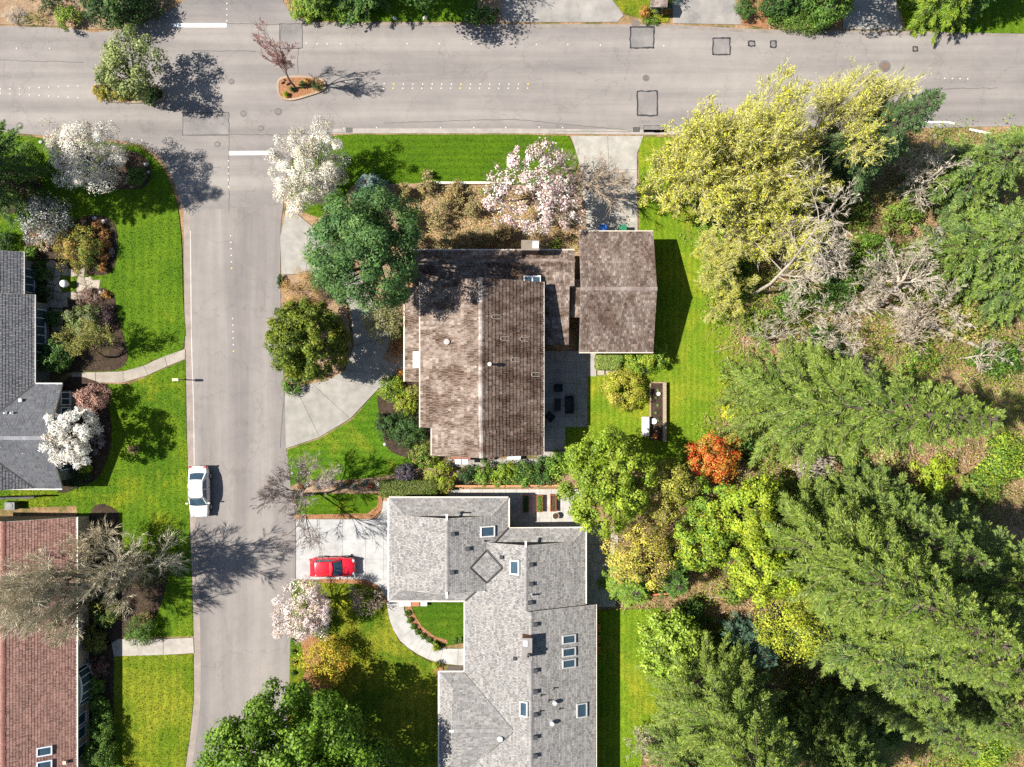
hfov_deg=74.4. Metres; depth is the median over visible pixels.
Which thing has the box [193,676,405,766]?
laurel tree
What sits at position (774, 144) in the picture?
budding tree
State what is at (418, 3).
verge tree
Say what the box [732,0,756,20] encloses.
hedge
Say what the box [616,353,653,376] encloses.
garden shrub
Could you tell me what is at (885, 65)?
manhole cover
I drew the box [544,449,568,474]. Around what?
garden shrub
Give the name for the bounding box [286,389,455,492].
front lawn of brown house
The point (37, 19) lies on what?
dry groundcover
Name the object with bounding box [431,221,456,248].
border shrub
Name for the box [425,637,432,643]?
path plant
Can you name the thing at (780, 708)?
fir tree
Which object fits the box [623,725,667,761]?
dead tree
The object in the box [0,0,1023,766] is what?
ground
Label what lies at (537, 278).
roof window
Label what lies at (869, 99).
budding tree
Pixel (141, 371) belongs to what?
front path of dark roofed house
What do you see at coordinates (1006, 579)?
fir tree
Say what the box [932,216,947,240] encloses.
woodland path
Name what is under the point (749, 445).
woodland shrub
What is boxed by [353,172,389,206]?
blue spruce
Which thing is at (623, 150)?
back driveway
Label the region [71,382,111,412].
pink maple
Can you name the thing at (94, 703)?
clipped shrub
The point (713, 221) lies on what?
woodland shrub
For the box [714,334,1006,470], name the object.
fir tree
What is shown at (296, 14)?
bright shrub
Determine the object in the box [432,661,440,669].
upright plant
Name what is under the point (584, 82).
road
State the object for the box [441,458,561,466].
service path
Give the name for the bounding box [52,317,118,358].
green twig tree
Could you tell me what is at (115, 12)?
rounded evergreen
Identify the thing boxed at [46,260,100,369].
flagstone path
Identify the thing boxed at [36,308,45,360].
window
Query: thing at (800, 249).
dead tree
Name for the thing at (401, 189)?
border shrub
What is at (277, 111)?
manhole cover
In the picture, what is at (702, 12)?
driveway by mailbox
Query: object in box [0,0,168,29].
soil verge
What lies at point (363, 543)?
pale driveway
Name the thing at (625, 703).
back lawn of grey house
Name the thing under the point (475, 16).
verge shrub
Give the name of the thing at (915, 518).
fir tree
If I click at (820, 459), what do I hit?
dead tree
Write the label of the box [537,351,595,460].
back patio
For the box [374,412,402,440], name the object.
garden shrub
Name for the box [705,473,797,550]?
lime maple
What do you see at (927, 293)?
woodland shrub
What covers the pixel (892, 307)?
fallen log
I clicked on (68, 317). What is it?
viburnum
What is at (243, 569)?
side road
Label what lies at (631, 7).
grass by mailbox
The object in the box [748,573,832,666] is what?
lime cedar
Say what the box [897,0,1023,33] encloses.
verge by bright conifer
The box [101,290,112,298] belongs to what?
orange plant
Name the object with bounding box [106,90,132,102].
yellow flowers
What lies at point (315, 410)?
curved driveway
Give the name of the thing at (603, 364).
clipped hedge
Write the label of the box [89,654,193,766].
front lawn of red roofed house
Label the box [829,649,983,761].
fir tree
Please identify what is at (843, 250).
dead tree
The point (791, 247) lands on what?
budding tree
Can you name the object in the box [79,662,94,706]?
bay window
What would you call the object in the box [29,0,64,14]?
dark hedge
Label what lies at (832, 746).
fir tree
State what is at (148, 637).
round box
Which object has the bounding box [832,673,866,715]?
woodland shrub
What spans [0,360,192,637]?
lawn
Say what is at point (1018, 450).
woodland shrub
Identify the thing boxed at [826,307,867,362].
dead tree
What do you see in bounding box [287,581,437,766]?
front lawn of grey house
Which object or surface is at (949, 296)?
dead tree
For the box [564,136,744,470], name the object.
back lawn of brown house
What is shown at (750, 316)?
woodland shrub
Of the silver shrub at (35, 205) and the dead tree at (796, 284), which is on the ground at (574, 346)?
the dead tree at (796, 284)
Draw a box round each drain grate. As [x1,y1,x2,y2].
[346,128,351,132]
[633,127,639,131]
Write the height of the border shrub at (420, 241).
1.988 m
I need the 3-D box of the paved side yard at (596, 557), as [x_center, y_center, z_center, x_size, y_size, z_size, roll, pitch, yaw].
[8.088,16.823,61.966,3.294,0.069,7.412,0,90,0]
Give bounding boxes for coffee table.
[555,399,560,410]
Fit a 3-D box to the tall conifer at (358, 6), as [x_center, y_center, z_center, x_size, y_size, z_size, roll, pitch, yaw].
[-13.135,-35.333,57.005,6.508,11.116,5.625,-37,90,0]
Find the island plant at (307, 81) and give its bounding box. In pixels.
[304,78,311,84]
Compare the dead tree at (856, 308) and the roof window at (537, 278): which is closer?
the roof window at (537, 278)
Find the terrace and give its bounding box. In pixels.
[448,489,584,527]
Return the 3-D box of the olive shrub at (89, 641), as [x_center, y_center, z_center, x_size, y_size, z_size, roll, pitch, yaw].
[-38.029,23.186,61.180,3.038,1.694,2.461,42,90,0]
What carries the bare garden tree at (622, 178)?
on the ground at (574, 346)
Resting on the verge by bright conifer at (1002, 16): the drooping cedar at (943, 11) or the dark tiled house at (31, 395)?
the drooping cedar at (943, 11)
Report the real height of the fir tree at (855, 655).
20.260 m
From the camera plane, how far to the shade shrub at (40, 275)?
61.13 m
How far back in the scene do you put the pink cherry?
57.47 m
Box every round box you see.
[124,613,157,647]
[126,165,147,186]
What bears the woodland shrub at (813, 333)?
on the ground at (574, 346)
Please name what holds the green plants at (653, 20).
on the grass by mailbox at (631, 7)
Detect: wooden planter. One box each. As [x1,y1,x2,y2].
[523,495,528,511]
[537,495,542,511]
[550,494,555,511]
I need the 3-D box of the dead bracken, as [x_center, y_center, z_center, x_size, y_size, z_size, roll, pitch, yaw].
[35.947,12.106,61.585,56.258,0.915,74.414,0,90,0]
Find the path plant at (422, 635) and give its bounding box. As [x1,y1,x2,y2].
[419,633,425,639]
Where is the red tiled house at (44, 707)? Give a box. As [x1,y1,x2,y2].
[0,516,94,766]
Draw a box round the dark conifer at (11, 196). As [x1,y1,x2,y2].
[0,119,63,229]
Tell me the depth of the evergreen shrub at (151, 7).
61.00 m
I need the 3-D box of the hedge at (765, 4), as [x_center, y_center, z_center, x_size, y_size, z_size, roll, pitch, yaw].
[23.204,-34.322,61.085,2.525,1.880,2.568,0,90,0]
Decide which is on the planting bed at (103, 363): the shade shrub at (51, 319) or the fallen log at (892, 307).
the shade shrub at (51, 319)
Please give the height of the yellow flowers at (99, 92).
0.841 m
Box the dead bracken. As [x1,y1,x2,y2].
[603,126,1023,766]
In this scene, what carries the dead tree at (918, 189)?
on the ground at (574, 346)
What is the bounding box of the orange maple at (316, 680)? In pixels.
[309,664,336,690]
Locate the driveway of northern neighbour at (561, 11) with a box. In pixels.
[501,0,623,21]
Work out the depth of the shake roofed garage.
58.00 m
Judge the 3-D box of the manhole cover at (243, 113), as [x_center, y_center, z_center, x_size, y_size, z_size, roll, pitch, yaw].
[-24.676,-24.824,61.978,0.635,0.020,0.635,0,90,0]
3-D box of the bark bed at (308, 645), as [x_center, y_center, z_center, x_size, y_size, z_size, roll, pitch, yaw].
[-18.118,25.779,61.960,4.412,0.080,5.898,0,90,0]
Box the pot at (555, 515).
[553,513,558,518]
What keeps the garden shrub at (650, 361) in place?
on the back lawn of brown house at (687, 374)
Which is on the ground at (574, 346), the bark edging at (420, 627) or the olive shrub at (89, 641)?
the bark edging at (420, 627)
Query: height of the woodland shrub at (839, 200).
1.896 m
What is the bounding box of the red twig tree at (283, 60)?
[251,14,297,88]
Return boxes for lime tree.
[549,424,658,540]
[636,605,703,684]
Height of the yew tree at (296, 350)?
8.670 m
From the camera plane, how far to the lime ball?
61.07 m
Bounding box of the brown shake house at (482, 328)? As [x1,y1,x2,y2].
[403,240,580,457]
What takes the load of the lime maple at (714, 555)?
on the ground at (574, 346)
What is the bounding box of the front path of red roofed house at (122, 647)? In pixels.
[112,637,193,656]
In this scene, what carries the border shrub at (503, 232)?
on the ground at (574, 346)
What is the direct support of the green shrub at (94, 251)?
on the planting bed at (110, 226)
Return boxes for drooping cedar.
[897,0,974,44]
[938,0,996,27]
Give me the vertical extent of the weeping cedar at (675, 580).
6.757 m
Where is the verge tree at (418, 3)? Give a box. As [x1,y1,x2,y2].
[399,0,437,13]
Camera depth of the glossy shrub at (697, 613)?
60.40 m
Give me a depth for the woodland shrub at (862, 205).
60.97 m
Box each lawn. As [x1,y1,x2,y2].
[0,132,185,371]
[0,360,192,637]
[59,275,75,291]
[286,133,577,217]
[404,602,463,646]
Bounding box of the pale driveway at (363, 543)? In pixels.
[296,501,387,597]
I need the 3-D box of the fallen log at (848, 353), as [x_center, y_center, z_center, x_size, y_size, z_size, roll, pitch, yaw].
[31.184,-2.236,60.492,10.955,2.874,2.837,44,90,0]
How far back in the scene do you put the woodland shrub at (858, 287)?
60.70 m
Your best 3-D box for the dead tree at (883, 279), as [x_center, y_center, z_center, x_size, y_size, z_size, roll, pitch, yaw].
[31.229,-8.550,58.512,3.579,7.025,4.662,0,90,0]
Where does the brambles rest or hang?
on the ground at (574, 346)
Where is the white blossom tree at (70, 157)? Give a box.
[37,115,129,195]
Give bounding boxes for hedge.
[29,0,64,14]
[379,478,438,497]
[594,353,620,370]
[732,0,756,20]
[755,0,780,20]
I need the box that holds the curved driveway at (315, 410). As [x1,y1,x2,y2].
[280,206,402,448]
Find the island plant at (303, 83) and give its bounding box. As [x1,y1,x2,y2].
[298,81,306,88]
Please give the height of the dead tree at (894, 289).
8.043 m
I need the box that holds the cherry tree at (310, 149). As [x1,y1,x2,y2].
[263,113,350,219]
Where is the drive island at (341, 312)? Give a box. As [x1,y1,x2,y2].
[282,275,351,385]
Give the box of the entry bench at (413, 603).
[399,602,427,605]
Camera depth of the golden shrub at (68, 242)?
60.47 m
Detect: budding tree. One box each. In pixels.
[600,516,681,591]
[633,127,758,234]
[634,456,701,526]
[640,90,768,218]
[689,228,762,323]
[705,56,844,238]
[718,153,826,248]
[719,193,837,271]
[731,56,931,171]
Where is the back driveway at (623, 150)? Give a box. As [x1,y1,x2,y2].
[571,136,642,229]
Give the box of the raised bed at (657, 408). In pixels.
[649,382,665,440]
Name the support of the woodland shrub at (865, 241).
on the ground at (574, 346)
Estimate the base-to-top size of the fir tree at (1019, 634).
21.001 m
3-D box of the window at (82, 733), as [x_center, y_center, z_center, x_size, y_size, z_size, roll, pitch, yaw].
[-38.773,31.435,60.600,0.160,1.470,1.040,0,90,0]
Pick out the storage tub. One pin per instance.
(514, 458)
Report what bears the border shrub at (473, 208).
on the ground at (574, 346)
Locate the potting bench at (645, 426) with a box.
[641,417,648,435]
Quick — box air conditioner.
[5,501,20,509]
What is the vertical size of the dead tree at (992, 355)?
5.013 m
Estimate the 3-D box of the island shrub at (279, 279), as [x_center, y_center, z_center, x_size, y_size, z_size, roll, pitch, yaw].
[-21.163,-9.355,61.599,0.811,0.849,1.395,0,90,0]
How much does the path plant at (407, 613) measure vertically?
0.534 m
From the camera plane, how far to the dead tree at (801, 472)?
59.39 m
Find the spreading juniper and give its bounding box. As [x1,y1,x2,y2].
[766,4,838,38]
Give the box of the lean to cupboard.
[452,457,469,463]
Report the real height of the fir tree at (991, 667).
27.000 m
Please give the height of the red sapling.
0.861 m
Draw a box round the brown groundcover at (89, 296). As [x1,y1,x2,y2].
[72,285,103,306]
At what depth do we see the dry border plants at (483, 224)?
61.67 m
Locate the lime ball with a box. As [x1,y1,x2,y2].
[376,373,406,403]
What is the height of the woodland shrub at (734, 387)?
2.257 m
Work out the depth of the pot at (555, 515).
61.47 m
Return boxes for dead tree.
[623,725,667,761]
[732,153,861,297]
[742,314,800,358]
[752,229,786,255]
[772,290,835,348]
[778,243,841,300]
[789,442,828,494]
[797,454,836,476]
[806,247,853,279]
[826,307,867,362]
[839,260,900,309]
[848,235,945,312]
[873,245,939,289]
[888,304,932,343]
[891,130,950,197]
[891,282,949,356]
[894,235,941,255]
[900,142,975,213]
[930,277,977,332]
[958,337,1012,373]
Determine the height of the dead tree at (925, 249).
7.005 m
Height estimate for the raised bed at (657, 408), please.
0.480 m
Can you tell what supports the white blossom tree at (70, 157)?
on the corner lawn at (142, 281)
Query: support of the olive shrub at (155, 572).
on the planting bed at (141, 601)
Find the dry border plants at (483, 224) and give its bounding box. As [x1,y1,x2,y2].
[392,185,578,252]
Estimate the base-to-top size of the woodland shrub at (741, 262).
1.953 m
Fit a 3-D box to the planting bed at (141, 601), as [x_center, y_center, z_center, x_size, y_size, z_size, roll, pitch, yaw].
[-35.430,17.675,61.962,7.617,0.075,13.284,0,90,0]
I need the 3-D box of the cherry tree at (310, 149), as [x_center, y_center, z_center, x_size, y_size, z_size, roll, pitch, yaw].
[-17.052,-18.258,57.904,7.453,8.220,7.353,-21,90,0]
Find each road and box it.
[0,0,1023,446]
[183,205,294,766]
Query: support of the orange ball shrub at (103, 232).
on the planting bed at (110, 226)
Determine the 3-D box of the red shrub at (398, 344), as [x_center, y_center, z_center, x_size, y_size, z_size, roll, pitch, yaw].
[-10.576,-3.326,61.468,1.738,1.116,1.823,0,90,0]
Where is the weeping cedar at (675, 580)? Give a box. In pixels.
[644,546,690,599]
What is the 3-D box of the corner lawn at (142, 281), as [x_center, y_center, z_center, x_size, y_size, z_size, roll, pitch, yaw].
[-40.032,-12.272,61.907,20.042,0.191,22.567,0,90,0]
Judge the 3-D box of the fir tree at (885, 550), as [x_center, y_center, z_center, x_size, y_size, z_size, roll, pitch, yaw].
[24.047,12.931,47.500,11.349,29.000,12.177,-37,90,0]
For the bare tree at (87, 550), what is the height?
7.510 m
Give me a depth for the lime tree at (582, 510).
54.18 m
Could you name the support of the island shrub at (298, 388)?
on the drive island at (341, 312)
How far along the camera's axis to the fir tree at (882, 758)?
57.99 m
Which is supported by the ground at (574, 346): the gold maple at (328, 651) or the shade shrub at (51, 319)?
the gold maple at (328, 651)
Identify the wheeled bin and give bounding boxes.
[598,224,606,229]
[618,224,626,229]
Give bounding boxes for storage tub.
[507,456,520,459]
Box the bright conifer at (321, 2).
[292,0,339,22]
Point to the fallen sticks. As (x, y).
(888, 380)
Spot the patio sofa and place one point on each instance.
(569, 404)
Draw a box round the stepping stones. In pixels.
[597,368,645,374]
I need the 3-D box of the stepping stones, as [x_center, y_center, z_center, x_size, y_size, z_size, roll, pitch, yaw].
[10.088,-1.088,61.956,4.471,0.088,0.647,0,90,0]
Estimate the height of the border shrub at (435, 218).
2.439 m
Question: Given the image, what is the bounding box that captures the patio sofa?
[565,396,573,413]
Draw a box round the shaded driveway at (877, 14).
[843,0,902,29]
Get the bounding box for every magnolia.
[38,406,102,469]
[479,134,590,236]
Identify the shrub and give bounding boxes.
[0,230,14,250]
[12,192,73,245]
[22,245,37,260]
[29,230,56,252]
[31,260,53,283]
[33,284,51,301]
[43,307,62,327]
[51,223,105,275]
[53,3,83,31]
[62,459,91,490]
[78,462,92,473]
[79,732,119,766]
[80,237,100,270]
[80,623,108,654]
[85,709,115,742]
[86,655,108,677]
[87,675,105,697]
[88,593,126,627]
[88,692,110,712]
[91,219,103,230]
[97,303,116,329]
[98,249,109,261]
[98,261,107,272]
[99,228,110,238]
[100,239,111,250]
[108,532,172,597]
[126,0,165,27]
[132,607,154,626]
[139,82,167,107]
[276,274,283,288]
[281,373,303,396]
[287,0,318,23]
[303,609,333,638]
[314,282,334,299]
[334,0,364,25]
[349,585,385,616]
[358,296,405,349]
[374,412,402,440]
[386,339,402,356]
[391,408,428,449]
[392,182,414,201]
[392,386,418,418]
[393,462,418,486]
[394,318,402,339]
[395,369,402,377]
[397,205,426,225]
[406,236,423,252]
[406,384,418,398]
[407,438,440,469]
[415,169,437,196]
[422,460,458,494]
[427,198,460,226]
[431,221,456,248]
[444,179,464,210]
[451,188,484,220]
[456,229,484,248]
[458,464,475,484]
[462,1,484,25]
[472,458,498,486]
[479,180,504,198]
[480,3,500,25]
[482,216,513,244]
[491,461,519,488]
[497,242,520,248]
[511,458,539,487]
[531,455,560,486]
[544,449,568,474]
[548,236,563,248]
[555,212,571,225]
[596,550,654,607]
[598,366,646,412]
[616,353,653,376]
[636,339,669,369]
[639,5,650,18]
[649,0,679,15]
[652,152,675,178]
[662,7,672,14]
[662,137,689,161]
[673,593,714,631]
[691,207,725,235]
[706,626,737,655]
[714,289,739,314]
[716,356,758,397]
[716,569,754,606]
[718,265,757,302]
[721,401,741,422]
[724,247,752,280]
[732,431,766,465]
[738,303,781,346]
[764,232,802,276]
[772,280,814,323]
[782,332,812,369]
[806,324,845,366]
[807,270,853,313]
[808,185,846,211]
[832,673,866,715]
[834,263,873,297]
[835,191,875,231]
[835,441,867,462]
[846,229,901,280]
[861,709,915,751]
[866,433,907,467]
[876,200,926,236]
[899,340,949,377]
[900,233,941,271]
[910,449,957,503]
[918,267,966,306]
[922,730,964,761]
[947,299,1006,344]
[952,728,1017,766]
[955,466,1008,512]
[963,331,1023,382]
[968,428,1023,489]
[999,676,1023,730]
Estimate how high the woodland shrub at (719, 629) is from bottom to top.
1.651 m
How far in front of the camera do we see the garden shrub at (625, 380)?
60.52 m
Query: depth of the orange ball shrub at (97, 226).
61.42 m
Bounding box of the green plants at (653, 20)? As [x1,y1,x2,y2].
[641,15,659,25]
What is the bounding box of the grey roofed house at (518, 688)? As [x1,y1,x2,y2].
[388,496,596,766]
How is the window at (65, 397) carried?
in the dark tiled house at (31, 395)
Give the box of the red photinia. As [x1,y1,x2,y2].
[683,430,743,484]
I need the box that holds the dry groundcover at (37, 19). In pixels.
[15,10,51,26]
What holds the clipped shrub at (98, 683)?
on the planting bed at (108, 653)
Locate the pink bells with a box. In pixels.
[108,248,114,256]
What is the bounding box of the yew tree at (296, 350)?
[262,296,351,383]
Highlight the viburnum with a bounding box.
[61,301,102,338]
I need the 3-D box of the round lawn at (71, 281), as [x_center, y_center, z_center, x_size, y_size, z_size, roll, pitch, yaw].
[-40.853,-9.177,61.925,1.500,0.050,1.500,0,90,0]
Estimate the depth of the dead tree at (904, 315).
59.11 m
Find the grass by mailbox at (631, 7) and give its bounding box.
[613,0,672,22]
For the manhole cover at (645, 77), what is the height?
0.020 m
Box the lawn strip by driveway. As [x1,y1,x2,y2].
[295,493,377,514]
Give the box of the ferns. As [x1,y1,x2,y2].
[600,119,1023,766]
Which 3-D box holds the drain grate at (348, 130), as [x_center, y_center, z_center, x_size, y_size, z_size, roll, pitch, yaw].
[-14.971,-23.294,61.975,0.600,0.021,0.450,0,90,0]
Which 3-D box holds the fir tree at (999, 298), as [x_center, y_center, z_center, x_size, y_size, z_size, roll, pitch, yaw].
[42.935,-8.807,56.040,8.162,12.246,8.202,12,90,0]
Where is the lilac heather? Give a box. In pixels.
[88,419,105,455]
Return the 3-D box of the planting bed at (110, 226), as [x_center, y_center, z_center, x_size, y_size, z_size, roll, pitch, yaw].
[-40.599,-12.882,61.962,8.713,0.075,5.882,0,90,0]
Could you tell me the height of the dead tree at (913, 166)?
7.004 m
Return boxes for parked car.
[186,466,212,516]
[309,555,355,579]
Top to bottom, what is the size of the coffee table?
0.425 m
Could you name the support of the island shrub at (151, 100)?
on the traffic island at (159, 96)
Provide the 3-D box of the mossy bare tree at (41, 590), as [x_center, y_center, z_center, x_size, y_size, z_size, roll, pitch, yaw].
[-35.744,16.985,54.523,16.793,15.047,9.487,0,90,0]
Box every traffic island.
[91,83,165,103]
[277,76,326,100]
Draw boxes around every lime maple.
[669,519,743,573]
[681,473,740,550]
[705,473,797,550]
[726,528,802,608]
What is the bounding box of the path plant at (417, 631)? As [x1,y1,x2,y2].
[414,628,420,635]
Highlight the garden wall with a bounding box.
[436,182,511,184]
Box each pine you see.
[36,336,76,373]
[301,181,427,316]
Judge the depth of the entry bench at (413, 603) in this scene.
61.45 m
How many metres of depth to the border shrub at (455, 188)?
60.85 m
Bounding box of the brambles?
[602,113,1023,766]
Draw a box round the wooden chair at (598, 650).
[597,645,600,653]
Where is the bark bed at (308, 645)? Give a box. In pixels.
[301,632,337,694]
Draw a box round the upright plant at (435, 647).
[432,643,439,651]
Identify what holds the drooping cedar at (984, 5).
on the verge by bright conifer at (1002, 16)
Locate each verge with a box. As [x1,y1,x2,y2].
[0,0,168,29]
[305,0,482,21]
[477,0,502,22]
[742,0,767,28]
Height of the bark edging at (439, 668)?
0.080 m
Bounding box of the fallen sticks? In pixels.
[620,126,1023,765]
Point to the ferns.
(880, 193)
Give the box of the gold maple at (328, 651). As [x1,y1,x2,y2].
[292,633,352,686]
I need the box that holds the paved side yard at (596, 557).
[583,526,617,606]
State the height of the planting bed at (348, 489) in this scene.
0.085 m
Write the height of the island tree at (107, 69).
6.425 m
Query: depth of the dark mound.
61.43 m
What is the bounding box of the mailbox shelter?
[649,0,667,12]
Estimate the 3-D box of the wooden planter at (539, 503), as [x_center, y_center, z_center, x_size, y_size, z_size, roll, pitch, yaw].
[2.540,10.979,61.637,0.560,0.626,1.550,0,90,0]
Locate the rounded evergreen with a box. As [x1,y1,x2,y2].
[76,0,151,34]
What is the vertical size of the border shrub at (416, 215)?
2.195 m
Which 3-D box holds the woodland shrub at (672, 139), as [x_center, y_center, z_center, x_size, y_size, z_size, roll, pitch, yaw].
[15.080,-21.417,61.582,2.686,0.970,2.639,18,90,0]
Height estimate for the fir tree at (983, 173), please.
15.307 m
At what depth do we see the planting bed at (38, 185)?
61.92 m
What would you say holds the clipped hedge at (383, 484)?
on the ground at (574, 346)
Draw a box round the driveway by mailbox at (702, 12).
[673,0,741,24]
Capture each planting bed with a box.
[0,166,41,213]
[23,212,117,274]
[39,263,127,373]
[57,377,111,492]
[89,504,167,646]
[89,624,115,766]
[102,151,150,189]
[290,462,575,492]
[317,183,585,363]
[377,378,430,465]
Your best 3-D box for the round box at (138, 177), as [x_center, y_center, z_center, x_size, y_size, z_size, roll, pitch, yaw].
[-34.103,-18.836,61.337,1.933,1.371,2.099,0,90,0]
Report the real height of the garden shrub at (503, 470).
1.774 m
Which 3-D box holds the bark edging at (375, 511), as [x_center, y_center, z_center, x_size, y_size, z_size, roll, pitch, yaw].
[-15.912,11.235,61.960,8.000,0.080,2.353,0,90,0]
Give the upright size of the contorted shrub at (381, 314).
3.901 m
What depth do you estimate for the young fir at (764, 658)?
58.40 m
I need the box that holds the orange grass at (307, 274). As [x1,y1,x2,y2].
[279,265,325,305]
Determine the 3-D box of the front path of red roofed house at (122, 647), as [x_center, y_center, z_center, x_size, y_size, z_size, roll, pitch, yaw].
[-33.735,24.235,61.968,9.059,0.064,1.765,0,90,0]
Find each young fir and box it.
[717,609,778,668]
[843,456,897,491]
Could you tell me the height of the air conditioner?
0.840 m
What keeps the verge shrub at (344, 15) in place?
on the ground at (574, 346)
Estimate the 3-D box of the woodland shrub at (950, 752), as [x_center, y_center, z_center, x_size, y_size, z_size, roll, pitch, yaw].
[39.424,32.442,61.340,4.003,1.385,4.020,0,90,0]
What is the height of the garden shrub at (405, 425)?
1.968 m
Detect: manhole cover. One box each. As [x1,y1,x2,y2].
[214,141,219,146]
[240,110,246,116]
[274,108,281,114]
[631,19,639,25]
[643,75,648,80]
[879,60,890,71]
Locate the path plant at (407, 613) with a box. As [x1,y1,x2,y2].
[404,610,410,616]
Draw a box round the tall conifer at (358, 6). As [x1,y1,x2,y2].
[332,0,390,23]
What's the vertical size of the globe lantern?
0.880 m
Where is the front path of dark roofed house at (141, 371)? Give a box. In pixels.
[71,349,184,382]
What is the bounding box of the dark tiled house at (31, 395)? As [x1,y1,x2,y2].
[0,250,74,489]
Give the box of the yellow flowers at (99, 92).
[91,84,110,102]
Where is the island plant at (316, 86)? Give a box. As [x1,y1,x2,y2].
[310,77,324,90]
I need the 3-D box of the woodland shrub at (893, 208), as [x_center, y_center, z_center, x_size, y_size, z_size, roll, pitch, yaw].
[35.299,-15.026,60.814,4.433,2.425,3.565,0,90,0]
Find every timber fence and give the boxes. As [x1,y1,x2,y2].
[0,494,44,498]
[447,484,559,490]
[651,591,668,595]
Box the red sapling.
[127,444,139,454]
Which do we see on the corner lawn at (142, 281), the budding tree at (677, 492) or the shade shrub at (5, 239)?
the shade shrub at (5, 239)
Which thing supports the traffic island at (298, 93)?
on the road at (584, 82)
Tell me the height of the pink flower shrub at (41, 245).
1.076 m
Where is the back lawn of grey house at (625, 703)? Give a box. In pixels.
[597,608,679,766]
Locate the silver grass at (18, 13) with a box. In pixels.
[2,3,27,27]
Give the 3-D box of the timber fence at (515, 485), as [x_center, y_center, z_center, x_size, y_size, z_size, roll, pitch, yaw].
[-0.574,9.456,61.510,10.603,0.980,0.542,0,90,0]
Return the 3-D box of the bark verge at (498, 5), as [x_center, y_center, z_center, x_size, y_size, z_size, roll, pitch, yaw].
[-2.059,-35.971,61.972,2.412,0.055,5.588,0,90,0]
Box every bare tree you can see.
[0,527,193,649]
[54,518,158,606]
[247,450,342,563]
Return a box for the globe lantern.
[60,280,69,287]
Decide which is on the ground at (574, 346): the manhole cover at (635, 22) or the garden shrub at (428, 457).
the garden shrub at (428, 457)
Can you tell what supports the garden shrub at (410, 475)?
on the ground at (574, 346)
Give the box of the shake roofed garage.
[579,230,656,352]
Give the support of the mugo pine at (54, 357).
on the planting bed at (103, 363)
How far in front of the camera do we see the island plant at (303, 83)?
61.45 m
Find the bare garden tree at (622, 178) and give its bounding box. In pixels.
[543,145,639,229]
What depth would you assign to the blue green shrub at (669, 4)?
61.18 m
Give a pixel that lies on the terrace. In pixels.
(532, 517)
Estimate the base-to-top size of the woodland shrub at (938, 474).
2.204 m
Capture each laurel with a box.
[763,0,803,21]
[798,0,855,28]
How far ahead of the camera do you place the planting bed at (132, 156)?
61.92 m
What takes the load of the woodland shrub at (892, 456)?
on the ground at (574, 346)
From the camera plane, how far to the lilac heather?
61.37 m
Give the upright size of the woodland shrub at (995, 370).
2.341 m
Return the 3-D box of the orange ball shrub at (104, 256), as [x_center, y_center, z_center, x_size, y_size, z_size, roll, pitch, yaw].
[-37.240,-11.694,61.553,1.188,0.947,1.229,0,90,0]
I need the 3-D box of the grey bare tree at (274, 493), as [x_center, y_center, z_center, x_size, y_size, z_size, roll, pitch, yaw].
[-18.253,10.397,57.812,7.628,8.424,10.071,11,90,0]
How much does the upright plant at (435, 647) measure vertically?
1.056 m
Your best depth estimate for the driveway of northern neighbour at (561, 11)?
61.97 m
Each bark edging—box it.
[295,493,381,518]
[320,579,386,602]
[405,606,447,643]
[434,666,442,766]
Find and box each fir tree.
[635,620,807,766]
[637,691,731,766]
[675,683,802,765]
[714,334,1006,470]
[723,469,1018,665]
[766,572,960,711]
[771,681,885,766]
[773,510,1023,702]
[789,87,946,209]
[802,708,894,766]
[805,458,994,579]
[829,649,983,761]
[877,490,1023,625]
[898,124,1023,229]
[908,196,1023,306]
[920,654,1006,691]
[927,568,1023,678]
[927,665,1023,749]
[944,509,1023,631]
[946,243,1023,329]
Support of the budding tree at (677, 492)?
on the ground at (574, 346)
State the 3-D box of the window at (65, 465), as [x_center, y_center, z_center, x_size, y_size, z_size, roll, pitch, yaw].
[-40.067,7.118,60.700,0.160,1.670,1.340,0,90,0]
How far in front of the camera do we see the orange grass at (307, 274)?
60.77 m
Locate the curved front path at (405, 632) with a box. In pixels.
[386,598,463,664]
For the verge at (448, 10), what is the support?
on the ground at (574, 346)
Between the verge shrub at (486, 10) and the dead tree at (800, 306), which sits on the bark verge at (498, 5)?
the verge shrub at (486, 10)
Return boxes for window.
[25,268,34,293]
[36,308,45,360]
[60,392,70,404]
[60,407,70,417]
[60,455,73,470]
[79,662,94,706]
[79,710,86,725]
[79,723,86,739]
[79,741,86,757]
[524,275,540,281]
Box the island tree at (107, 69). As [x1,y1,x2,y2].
[93,23,167,103]
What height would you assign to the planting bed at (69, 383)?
0.075 m
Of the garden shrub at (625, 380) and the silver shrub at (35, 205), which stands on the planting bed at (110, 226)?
the silver shrub at (35, 205)
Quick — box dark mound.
[368,589,383,601]
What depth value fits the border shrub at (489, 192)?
60.88 m
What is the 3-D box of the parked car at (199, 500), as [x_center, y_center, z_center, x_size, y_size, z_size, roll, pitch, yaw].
[-28.469,9.825,61.258,2.200,1.450,4.702,-1,90,0]
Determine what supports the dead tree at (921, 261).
on the ground at (574, 346)
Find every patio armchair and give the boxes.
[545,411,555,422]
[554,384,562,391]
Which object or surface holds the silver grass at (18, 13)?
on the soil verge at (30, 5)
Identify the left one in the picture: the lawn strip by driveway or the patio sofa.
the lawn strip by driveway
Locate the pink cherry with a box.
[271,575,332,646]
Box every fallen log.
[809,315,886,384]
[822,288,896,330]
[885,303,1023,361]
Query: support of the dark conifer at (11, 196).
on the ground at (574, 346)

